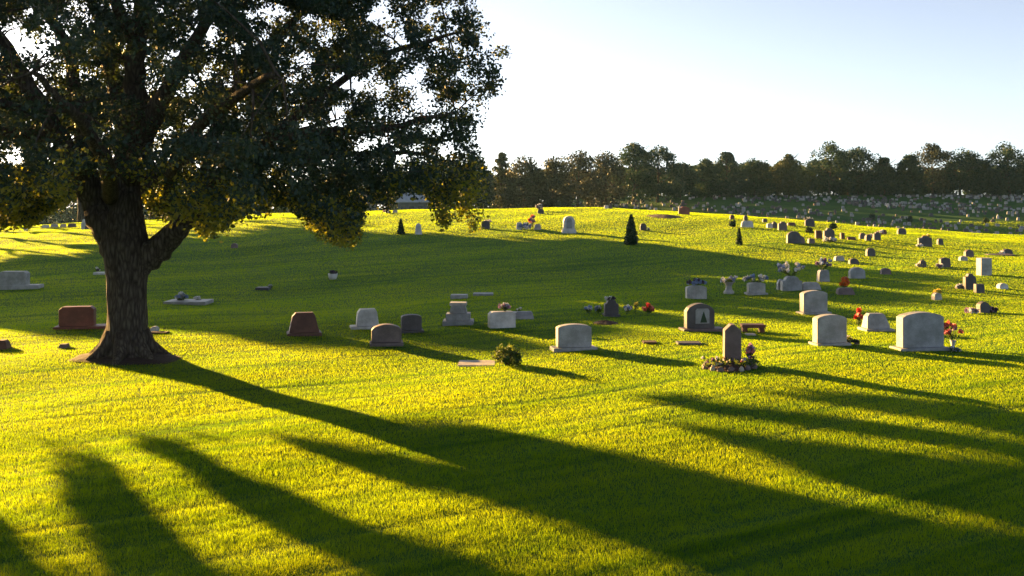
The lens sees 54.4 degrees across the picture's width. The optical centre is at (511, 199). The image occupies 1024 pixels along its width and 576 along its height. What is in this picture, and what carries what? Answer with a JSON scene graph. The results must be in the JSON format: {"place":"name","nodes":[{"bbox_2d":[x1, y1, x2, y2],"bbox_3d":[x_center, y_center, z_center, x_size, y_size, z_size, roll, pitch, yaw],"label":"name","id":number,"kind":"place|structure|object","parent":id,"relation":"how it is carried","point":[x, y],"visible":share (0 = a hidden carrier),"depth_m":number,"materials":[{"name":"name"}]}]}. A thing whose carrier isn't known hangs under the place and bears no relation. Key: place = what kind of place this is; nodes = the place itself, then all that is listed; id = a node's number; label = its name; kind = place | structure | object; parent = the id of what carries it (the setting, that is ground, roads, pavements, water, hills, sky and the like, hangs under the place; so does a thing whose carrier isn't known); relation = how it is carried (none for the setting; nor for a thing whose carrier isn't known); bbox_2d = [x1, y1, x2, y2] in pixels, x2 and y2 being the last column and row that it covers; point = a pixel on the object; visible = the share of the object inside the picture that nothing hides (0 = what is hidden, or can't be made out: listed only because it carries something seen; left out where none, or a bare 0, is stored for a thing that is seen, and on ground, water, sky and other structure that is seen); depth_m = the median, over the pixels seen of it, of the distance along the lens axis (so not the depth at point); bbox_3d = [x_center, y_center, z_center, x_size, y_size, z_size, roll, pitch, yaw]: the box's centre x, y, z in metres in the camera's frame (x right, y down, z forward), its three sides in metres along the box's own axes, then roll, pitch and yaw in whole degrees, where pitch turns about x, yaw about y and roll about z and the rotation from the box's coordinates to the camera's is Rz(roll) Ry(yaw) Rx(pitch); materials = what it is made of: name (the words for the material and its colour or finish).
{"place":"outdoors","nodes":[
{"label":"outdoors","id":0,"kind":"place"},
{"bbox_2d":[0,195,1023,575],"bbox_3d":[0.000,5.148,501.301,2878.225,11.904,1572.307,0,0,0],"label":"ground","id":1,"kind":"structure","parent":0,"point":[860,213],"depth_m":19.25,"materials":[{"name":"green plant"}]},
{"bbox_2d":[0,339,11,349],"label":"headstone","id":2,"kind":"object","parent":1,"relation":"on","point":[5,344],"visible":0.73,"depth_m":24.24,"materials":[{"name":"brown stone"}]},
{"bbox_2d":[0,271,43,289],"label":"headstone","id":3,"kind":"object","parent":1,"relation":"on","point":[14,280],"visible":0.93,"depth_m":38.80,"materials":[{"name":"stone"}]},
{"bbox_2d":[48,199,77,223],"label":"broadleaf tree","id":4,"kind":"object","parent":1,"relation":"on","point":[64,217],"visible":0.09,"depth_m":159.70,"materials":[{"name":"green plant"}]},
{"bbox_2d":[53,305,105,329],"bbox_3d":[-11.862,3.277,27.441,1.356,0.697,0.580,0,0,-11],"label":"headstone","id":5,"kind":"object","parent":1,"relation":"on","point":[76,317],"visible":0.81,"depth_m":27.25,"materials":[{"name":"red stone"}]},
{"bbox_2d":[50,80,109,222],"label":"tall tree","id":6,"kind":"object","parent":1,"relation":"on","point":[80,215],"visible":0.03,"depth_m":92.07,"materials":[{"name":"green plant"}]},
{"bbox_2d":[67,353,182,365],"bbox_3d":[-8.882,3.637,23.114,2.602,0.179,1.819,0,0,0],"label":"mulch bed","id":7,"kind":"object","parent":1,"relation":"on","point":[159,359],"visible":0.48,"depth_m":22.61,"materials":[{"name":"brown soil"}]},
{"bbox_2d":[148,94,177,219],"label":"tall tree","id":8,"kind":"object","parent":1,"relation":"on","point":[166,123],"visible":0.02,"depth_m":89.02,"materials":[{"name":"green plant"}]},
{"bbox_2d":[163,299,213,304],"bbox_3d":[-11.367,3.629,35.000,1.463,0.200,1.000,0,0,0],"label":"grave marker","id":9,"kind":"object","parent":1,"relation":"on","point":[191,302],"visible":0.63,"depth_m":34.60,"materials":[{"name":"stone"}]},
{"bbox_2d":[174,291,188,299],"bbox_3d":[-11.680,3.416,35.144,0.484,0.402,0.408,0,0,-39],"label":"flower bouquet","id":10,"kind":"object","parent":9,"relation":"on","point":[180,296],"visible":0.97,"depth_m":35.06,"materials":[{"name":"grey plant"}]},
{"bbox_2d":[0,0,511,364],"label":"shade tree","id":11,"kind":"object","parent":1,"relation":"on","point":[226,184],"visible":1,"depth_m":21.18,"materials":[{"name":"green plant"}]},
{"bbox_2d":[254,204,292,213],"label":"broadleaf tree","id":12,"kind":"object","parent":1,"relation":"on","point":[277,211],"visible":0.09,"depth_m":151.71,"materials":[{"name":"green plant"}]},
{"bbox_2d":[286,312,321,335],"bbox_3d":[-5.635,3.396,26.960,0.914,0.687,0.660,0,0,-15],"label":"headstone","id":13,"kind":"object","parent":1,"relation":"on","point":[303,324],"visible":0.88,"depth_m":26.83,"materials":[{"name":"brown stone"}]},
{"bbox_2d":[350,308,378,329],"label":"headstone","id":14,"kind":"object","parent":1,"relation":"on","point":[366,318],"visible":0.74,"depth_m":28.22,"materials":[{"name":"white stone"}]},
{"bbox_2d":[364,187,405,210],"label":"broadleaf tree","id":15,"kind":"object","parent":1,"relation":"on","point":[391,208],"visible":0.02,"depth_m":150.22,"materials":[{"name":"green plant"}]},
{"bbox_2d":[370,323,403,346],"bbox_3d":[-3.206,3.479,25.400,0.846,0.633,0.540,0,0,-9],"label":"headstone","id":16,"kind":"object","parent":1,"relation":"on","point":[386,335],"visible":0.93,"depth_m":25.25,"materials":[{"name":"stone"}]},
{"bbox_2d":[397,218,404,234],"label":"conifer shrub","id":17,"kind":"object","parent":1,"relation":"on","point":[400,230],"visible":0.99,"depth_m":61.48,"materials":[{"name":"green plant"}]},
{"bbox_2d":[395,193,428,209],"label":"pavilion","id":18,"kind":"structure","parent":1,"relation":"on","point":[405,202],"depth_m":134.47,"materials":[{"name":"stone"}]},
{"bbox_2d":[401,314,423,333],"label":"headstone","id":19,"kind":"object","parent":1,"relation":"on","point":[410,323],"visible":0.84,"depth_m":27.43,"materials":[{"name":"stone"}]},
{"bbox_2d":[423,163,457,208],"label":"broadleaf tree","id":20,"kind":"object","parent":1,"relation":"on","point":[440,187],"visible":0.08,"depth_m":145.88,"materials":[{"name":"green plant"}]},
{"bbox_2d":[442,301,473,325],"bbox_3d":[-1.560,3.340,28.960,0.885,0.736,0.700,0,0,0],"label":"monument","id":21,"kind":"object","parent":1,"relation":"on","point":[458,314],"visible":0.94,"depth_m":28.68,"materials":[{"name":"grey stone"}]},
{"bbox_2d":[450,294,467,298],"bbox_3d":[-1.895,3.510,35.720,0.603,0.240,0.500,0,0,0],"label":"grave marker","id":22,"kind":"object","parent":1,"relation":"on","point":[458,296],"visible":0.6,"depth_m":35.47,"materials":[{"name":"stone"}]},
{"bbox_2d":[458,360,494,366],"bbox_3d":[-0.815,3.829,23.040,0.852,0.130,0.750,0,0,0],"label":"grave marker","id":23,"kind":"object","parent":1,"relation":"on","point":[470,363],"visible":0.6,"depth_m":22.91,"materials":[{"name":"stone"}]},
{"bbox_2d":[459,157,500,208],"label":"broadleaf tree","id":24,"kind":"object","parent":1,"relation":"on","point":[490,196],"visible":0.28,"depth_m":127.15,"materials":[{"name":"green plant"}]},
{"bbox_2d":[473,292,492,295],"bbox_3d":[-1.060,3.515,36.640,0.736,0.180,0.500,0,0,0],"label":"grave marker","id":25,"kind":"object","parent":1,"relation":"on","point":[482,293],"visible":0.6,"depth_m":36.45,"materials":[{"name":"grey stone"}]},
{"bbox_2d":[488,311,515,328],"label":"headstone","id":26,"kind":"object","parent":1,"relation":"on","point":[501,319],"visible":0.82,"depth_m":28.08,"materials":[{"name":"white stone"}]},
{"bbox_2d":[498,302,510,310],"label":"flower bouquet","id":27,"kind":"object","parent":26,"relation":"on","point":[505,306],"visible":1,"depth_m":28.21,"materials":[{"name":"pink plant"}]},
{"bbox_2d":[490,152,518,208],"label":"pointed tree","id":28,"kind":"object","parent":1,"relation":"on","point":[500,161],"visible":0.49,"depth_m":130.44,"materials":[{"name":"green plant"}]},
{"bbox_2d":[491,343,521,365],"bbox_3d":[-0.113,3.543,22.656,0.640,0.580,0.725,0,0,-42],"label":"shrub","id":29,"kind":"object","parent":1,"relation":"on","point":[507,355],"visible":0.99,"depth_m":22.58,"materials":[{"name":"green plant"}]},
{"bbox_2d":[515,311,533,318],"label":"headstone","id":30,"kind":"object","parent":1,"relation":"on","point":[524,314],"visible":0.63,"depth_m":29.78,"materials":[{"name":"grey stone"}]},
{"bbox_2d":[498,154,558,208],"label":"broadleaf tree","id":31,"kind":"object","parent":1,"relation":"on","point":[518,179],"visible":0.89,"depth_m":125.21,"materials":[{"name":"green plant"}]},
{"bbox_2d":[522,156,581,207],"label":"broadleaf tree","id":32,"kind":"object","parent":1,"relation":"on","point":[554,176],"visible":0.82,"depth_m":126.48,"materials":[{"name":"green plant"}]},
{"bbox_2d":[561,216,575,233],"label":"headstone","id":33,"kind":"object","parent":1,"relation":"on","point":[568,224],"visible":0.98,"depth_m":61.85,"materials":[{"name":"white stone"}]},
{"bbox_2d":[550,323,597,352],"bbox_3d":[1.519,3.420,24.540,1.103,0.733,0.500,0,0,-10],"label":"headstone","id":34,"kind":"object","parent":1,"relation":"on","point":[572,337],"visible":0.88,"depth_m":24.40,"materials":[{"name":"grey stone"}]},
{"bbox_2d":[547,149,610,207],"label":"broadleaf tree","id":35,"kind":"object","parent":1,"relation":"on","point":[580,162],"visible":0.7,"depth_m":130.20,"materials":[{"name":"green plant"}]},
{"bbox_2d":[579,150,629,206],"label":"broadleaf tree","id":36,"kind":"object","parent":1,"relation":"on","point":[610,162],"visible":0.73,"depth_m":134.34,"materials":[{"name":"green plant"}]},
{"bbox_2d":[594,320,617,324],"bbox_3d":[2.739,3.567,29.097,0.749,0.106,0.907,0,0,0],"label":"mulch bed","id":37,"kind":"object","parent":1,"relation":"on","point":[604,322],"visible":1,"depth_m":28.88,"materials":[{"name":"brown soil"}]},
{"bbox_2d":[602,299,619,316],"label":"headstone","id":38,"kind":"object","parent":1,"relation":"on","point":[611,307],"visible":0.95,"depth_m":30.49,"materials":[{"name":"stone"}]},
{"bbox_2d":[623,214,638,244],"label":"conifer shrub","id":39,"kind":"object","parent":1,"relation":"on","point":[631,236],"visible":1,"depth_m":55.06,"materials":[{"name":"green plant"}]},
{"bbox_2d":[606,142,659,204],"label":"broadleaf tree","id":40,"kind":"object","parent":1,"relation":"on","point":[637,151],"visible":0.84,"depth_m":140.00,"materials":[{"name":"green plant"}]},
{"bbox_2d":[642,302,653,313],"bbox_3d":[4.277,3.400,31.209,0.387,0.382,0.359,0,0,-27],"label":"flower bouquet","id":41,"kind":"object","parent":1,"relation":"on","point":[648,308],"visible":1,"depth_m":31.18,"materials":[{"name":"red plant"}]},
{"bbox_2d":[629,144,685,201],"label":"broadleaf tree","id":42,"kind":"object","parent":1,"relation":"on","point":[671,169],"visible":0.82,"depth_m":141.67,"materials":[{"name":"green plant"}]},
{"bbox_2d":[647,214,680,218],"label":"mulch bed","id":43,"kind":"object","parent":1,"relation":"on","point":[664,216],"visible":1,"depth_m":73.19,"materials":[{"name":"brown soil"}]},
{"bbox_2d":[666,162,700,197],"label":"broadleaf tree","id":44,"kind":"object","parent":1,"relation":"on","point":[690,179],"visible":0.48,"depth_m":147.02,"materials":[{"name":"green plant"}]},
{"bbox_2d":[678,206,689,214],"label":"headstone","id":45,"kind":"object","parent":1,"relation":"on","point":[684,210],"visible":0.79,"depth_m":78.36,"materials":[{"name":"red stone"}]},
{"bbox_2d":[676,341,701,344],"bbox_3d":[4.477,3.670,25.200,0.608,0.150,0.400,0,0,0],"label":"grave marker","id":46,"kind":"object","parent":1,"relation":"on","point":[688,342],"visible":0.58,"depth_m":25.09,"materials":[{"name":"stone"}]},
{"bbox_2d":[685,285,706,298],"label":"headstone","id":47,"kind":"object","parent":1,"relation":"on","point":[695,292],"visible":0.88,"depth_m":36.09,"materials":[{"name":"stone"}]},
{"bbox_2d":[686,278,706,285],"bbox_3d":[6.705,2.970,36.309,0.780,0.307,0.556,0,0,-42],"label":"flower bouquet","id":48,"kind":"object","parent":47,"relation":"on","point":[696,281],"visible":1,"depth_m":36.17,"materials":[{"name":"blue plant"}]},
{"bbox_2d":[678,303,722,331],"bbox_3d":[5.263,3.283,27.572,1.196,0.855,0.500,0,0,-9],"label":"headstone","id":49,"kind":"object","parent":1,"relation":"on","point":[698,317],"visible":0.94,"depth_m":27.42,"materials":[{"name":"stone"}]},
{"bbox_2d":[687,158,724,197],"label":"broadleaf tree","id":50,"kind":"object","parent":1,"relation":"on","point":[705,169],"visible":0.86,"depth_m":148.95,"materials":[{"name":"green plant"}]},
{"bbox_2d":[723,281,734,293],"bbox_3d":[8.226,3.350,37.760,0.510,0.502,0.497,0,0,0],"label":"stone urn","id":51,"kind":"object","parent":1,"relation":"on","point":[728,290],"visible":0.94,"depth_m":37.64,"materials":[{"name":"stone"}]},
{"bbox_2d":[720,275,737,281],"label":"flower bouquet","id":52,"kind":"object","parent":51,"relation":"in","point":[730,278],"visible":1,"depth_m":37.69,"materials":[{"name":"white plant"}]},
{"bbox_2d":[701,355,759,372],"bbox_3d":[4.763,3.560,21.739,1.230,0.316,1.107,0,0,0],"label":"flower bed","id":53,"kind":"object","parent":1,"relation":"on","point":[742,365],"visible":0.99,"depth_m":21.51,"materials":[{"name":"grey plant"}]},
{"bbox_2d":[708,151,755,196],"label":"pointed tree","id":54,"kind":"object","parent":1,"relation":"on","point":[728,160],"visible":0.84,"depth_m":149.92,"materials":[{"name":"green plant"}]},
{"bbox_2d":[723,323,740,360],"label":"headstone","id":55,"kind":"object","parent":1,"relation":"on","point":[732,340],"visible":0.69,"depth_m":21.87,"materials":[{"name":"stone"}]},
{"bbox_2d":[736,228,742,244],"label":"conifer shrub","id":56,"kind":"object","parent":1,"relation":"on","point":[739,240],"visible":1,"depth_m":56.52,"materials":[{"name":"green plant"}]},
{"bbox_2d":[741,221,753,227],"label":"headstone","id":57,"kind":"object","parent":1,"relation":"on","point":[746,223],"visible":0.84,"depth_m":67.46,"materials":[{"name":"white stone"}]},
{"bbox_2d":[744,342,755,360],"bbox_3d":[5.269,3.404,22.022,0.250,0.490,0.241,0,0,-44],"label":"flower bouquet","id":58,"kind":"object","parent":1,"relation":"on","point":[750,350],"visible":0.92,"depth_m":21.99,"materials":[{"name":"purple plant"}]},
{"bbox_2d":[740,323,765,332],"bbox_3d":[6.683,3.589,27.620,0.644,0.292,0.400,0,0,4],"label":"grave bench","id":59,"kind":"object","parent":1,"relation":"on","point":[759,326],"visible":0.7,"depth_m":27.45,"materials":[{"name":"brown stone"}]},
{"bbox_2d":[733,158,776,195],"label":"broadleaf tree","id":60,"kind":"object","parent":1,"relation":"on","point":[754,169],"visible":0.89,"depth_m":150.54,"materials":[{"name":"green plant"}]},
{"bbox_2d":[744,282,767,294],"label":"headstone","id":61,"kind":"object","parent":1,"relation":"on","point":[755,288],"visible":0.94,"depth_m":37.29,"materials":[{"name":"stone"}]},
{"bbox_2d":[742,274,768,282],"bbox_3d":[9.225,2.968,37.517,1.006,0.392,0.597,0,0,30],"label":"flower bouquet","id":62,"kind":"object","parent":61,"relation":"on","point":[749,277],"visible":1,"depth_m":37.45,"materials":[{"name":"white plant"}]},
{"bbox_2d":[515,194,1023,212],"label":"headstones","id":63,"kind":"object","parent":1,"relation":"on","point":[884,200],"visible":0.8,"depth_m":138.27,"materials":[{"name":"stone"}]},
{"bbox_2d":[778,222,786,230],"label":"headstone","id":64,"kind":"object","parent":1,"relation":"on","point":[782,226],"visible":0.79,"depth_m":66.64,"materials":[{"name":"stone"}]},
{"bbox_2d":[759,154,817,195],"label":"pointed tree","id":65,"kind":"object","parent":1,"relation":"on","point":[784,171],"visible":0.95,"depth_m":150.63,"materials":[{"name":"green plant"}]},
{"bbox_2d":[780,276,801,290],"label":"headstone","id":66,"kind":"object","parent":1,"relation":"on","point":[790,283],"visible":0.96,"depth_m":38.11,"materials":[{"name":"grey stone"}]},
{"bbox_2d":[777,261,804,275],"bbox_3d":[10.744,2.673,38.228,1.077,0.682,0.833,0,0,0],"label":"flower bouquet","id":67,"kind":"object","parent":66,"relation":"on","point":[784,268],"visible":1,"depth_m":38.18,"materials":[{"name":"white plant"}]},
{"bbox_2d":[786,231,800,243],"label":"headstone","id":68,"kind":"object","parent":1,"relation":"on","point":[793,237],"visible":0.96,"depth_m":57.63,"materials":[{"name":"stone"}]},
{"bbox_2d":[804,218,814,226],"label":"headstone","id":69,"kind":"object","parent":1,"relation":"on","point":[809,222],"visible":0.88,"depth_m":73.44,"materials":[{"name":"stone"}]},
{"bbox_2d":[802,282,820,289],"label":"headstone","id":70,"kind":"object","parent":1,"relation":"on","point":[810,285],"visible":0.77,"depth_m":38.23,"materials":[{"name":"grey stone"}]},
{"bbox_2d":[796,290,831,314],"bbox_3d":[9.801,3.363,32.340,1.029,0.856,0.500,0,0,-14],"label":"headstone","id":71,"kind":"object","parent":1,"relation":"on","point":[813,302],"visible":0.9,"depth_m":32.20,"materials":[{"name":"grey stone"}]},
{"bbox_2d":[795,160,843,194],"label":"broadleaf tree","id":72,"kind":"object","parent":1,"relation":"on","point":[834,189],"visible":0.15,"depth_m":158.48,"materials":[{"name":"green plant"}]},
{"bbox_2d":[817,270,829,281],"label":"headstone","id":73,"kind":"object","parent":1,"relation":"on","point":[822,275],"visible":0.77,"depth_m":40.77,"materials":[{"name":"grey stone"}]},
{"bbox_2d":[815,257,831,269],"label":"flower bouquet","id":74,"kind":"object","parent":73,"relation":"on","point":[822,261],"visible":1,"depth_m":40.89,"materials":[{"name":"white plant"}]},
{"bbox_2d":[793,140,861,195],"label":"broadleaf tree","id":75,"kind":"object","parent":1,"relation":"on","point":[839,164],"visible":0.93,"depth_m":151.13,"materials":[{"name":"green plant"}]},
{"bbox_2d":[823,228,834,241],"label":"headstone","id":76,"kind":"object","parent":1,"relation":"on","point":[828,233],"visible":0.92,"depth_m":58.93,"materials":[{"name":"stone"}]},
{"bbox_2d":[808,314,850,345],"bbox_3d":[7.946,3.290,24.900,0.921,0.863,0.500,0,0,-11],"label":"headstone","id":77,"kind":"object","parent":1,"relation":"on","point":[829,329],"visible":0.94,"depth_m":24.77,"materials":[{"name":"grey stone"}]},
{"bbox_2d":[839,276,849,287],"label":"flower bouquet","id":78,"kind":"object","parent":1,"relation":"on","point":[844,282],"visible":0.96,"depth_m":38.18,"materials":[{"name":"red plant"}]},
{"bbox_2d":[836,288,854,294],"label":"headstone","id":79,"kind":"object","parent":1,"relation":"on","point":[845,291],"visible":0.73,"depth_m":36.88,"materials":[{"name":"stone"}]},
{"bbox_2d":[837,174,866,194],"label":"broadleaf tree","id":80,"kind":"object","parent":1,"relation":"on","point":[843,192],"visible":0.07,"depth_m":163.95,"materials":[{"name":"green plant"}]},
{"bbox_2d":[848,267,865,278],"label":"headstone","id":81,"kind":"object","parent":1,"relation":"on","point":[856,272],"visible":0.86,"depth_m":42.09,"materials":[{"name":"grey stone"}]},
{"bbox_2d":[853,307,862,326],"bbox_3d":[10.058,3.394,28.896,0.235,0.598,0.346,0,0,41],"label":"flower bouquet","id":82,"kind":"object","parent":1,"relation":"on","point":[858,316],"visible":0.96,"depth_m":28.88,"materials":[{"name":"red plant"}]},
{"bbox_2d":[831,146,888,194],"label":"broadleaf tree","id":83,"kind":"object","parent":1,"relation":"on","point":[860,156],"visible":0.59,"depth_m":152.53,"materials":[{"name":"green plant"}]},
{"bbox_2d":[865,248,874,255],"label":"headstone","id":84,"kind":"object","parent":1,"relation":"on","point":[869,251],"visible":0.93,"depth_m":52.67,"materials":[{"name":"stone"}]},
{"bbox_2d":[857,313,894,331],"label":"headstone","id":85,"kind":"object","parent":1,"relation":"on","point":[875,322],"visible":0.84,"depth_m":27.93,"materials":[{"name":"grey stone"}]},
{"bbox_2d":[863,157,912,194],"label":"pointed tree","id":86,"kind":"object","parent":1,"relation":"on","point":[887,171],"visible":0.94,"depth_m":151.51,"materials":[{"name":"green plant"}]},
{"bbox_2d":[891,153,933,195],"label":"broadleaf tree","id":87,"kind":"object","parent":1,"relation":"on","point":[914,172],"visible":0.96,"depth_m":151.08,"materials":[{"name":"green plant"}]},
{"bbox_2d":[889,311,949,350],"bbox_3d":[10.028,3.264,24.460,1.343,1.026,0.540,0,0,-10],"label":"headstone","id":88,"kind":"object","parent":1,"relation":"on","point":[919,331],"visible":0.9,"depth_m":24.31,"materials":[{"name":"grey stone"}]},
{"bbox_2d":[917,236,931,246],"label":"headstone","id":89,"kind":"object","parent":1,"relation":"on","point":[925,240],"visible":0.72,"depth_m":59.62,"materials":[{"name":"stone"}]},
{"bbox_2d":[906,143,955,194],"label":"broadleaf tree","id":90,"kind":"object","parent":1,"relation":"on","point":[933,152],"visible":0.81,"depth_m":152.25,"materials":[{"name":"green plant"}]},
{"bbox_2d":[939,257,950,267],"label":"headstone","id":91,"kind":"object","parent":1,"relation":"on","point":[945,262],"visible":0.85,"depth_m":47.53,"materials":[{"name":"stone"}]},
{"bbox_2d":[944,320,963,346],"bbox_3d":[10.893,3.334,24.713,0.523,0.710,0.453,0,0,-18],"label":"flower bouquet","id":92,"kind":"object","parent":1,"relation":"on","point":[948,331],"visible":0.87,"depth_m":24.63,"materials":[{"name":"red plant"}]},
{"bbox_2d":[924,147,992,194],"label":"broadleaf tree","id":93,"kind":"object","parent":1,"relation":"on","point":[967,162],"visible":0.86,"depth_m":151.36,"materials":[{"name":"green plant"}]},
{"bbox_2d":[963,273,975,289],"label":"headstone","id":94,"kind":"object","parent":1,"relation":"on","point":[969,280],"visible":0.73,"depth_m":38.91,"materials":[{"name":"stone"}]},
{"bbox_2d":[964,307,979,313],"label":"flower bouquet","id":95,"kind":"object","parent":1,"relation":"on","point":[971,310],"visible":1,"depth_m":31.70,"materials":[{"name":"white plant"}]},
{"bbox_2d":[973,284,984,292],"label":"headstone","id":96,"kind":"object","parent":1,"relation":"on","point":[978,288],"visible":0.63,"depth_m":37.85,"materials":[{"name":"stone"}]},
{"bbox_2d":[962,158,1001,194],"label":"broadleaf tree","id":97,"kind":"object","parent":1,"relation":"on","point":[985,167],"visible":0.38,"depth_m":153.43,"materials":[{"name":"green plant"}]},
{"bbox_2d":[976,301,989,312],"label":"headstone","id":98,"kind":"object","parent":1,"relation":"on","point":[983,307],"visible":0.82,"depth_m":31.85,"materials":[{"name":"stone"}]},
{"bbox_2d":[976,258,991,275],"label":"headstone","id":99,"kind":"object","parent":1,"relation":"on","point":[983,266],"visible":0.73,"depth_m":44.11,"materials":[{"name":"stone"}]},
{"bbox_2d":[980,141,1023,196],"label":"broadleaf tree","id":100,"kind":"object","parent":1,"relation":"on","point":[999,179],"visible":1,"depth_m":149.32,"materials":[{"name":"green plant"}]},
{"bbox_2d":[0,0,1023,207],"label":"sky","id":101,"kind":"structure","parent":0,"point":[770,80],"materials":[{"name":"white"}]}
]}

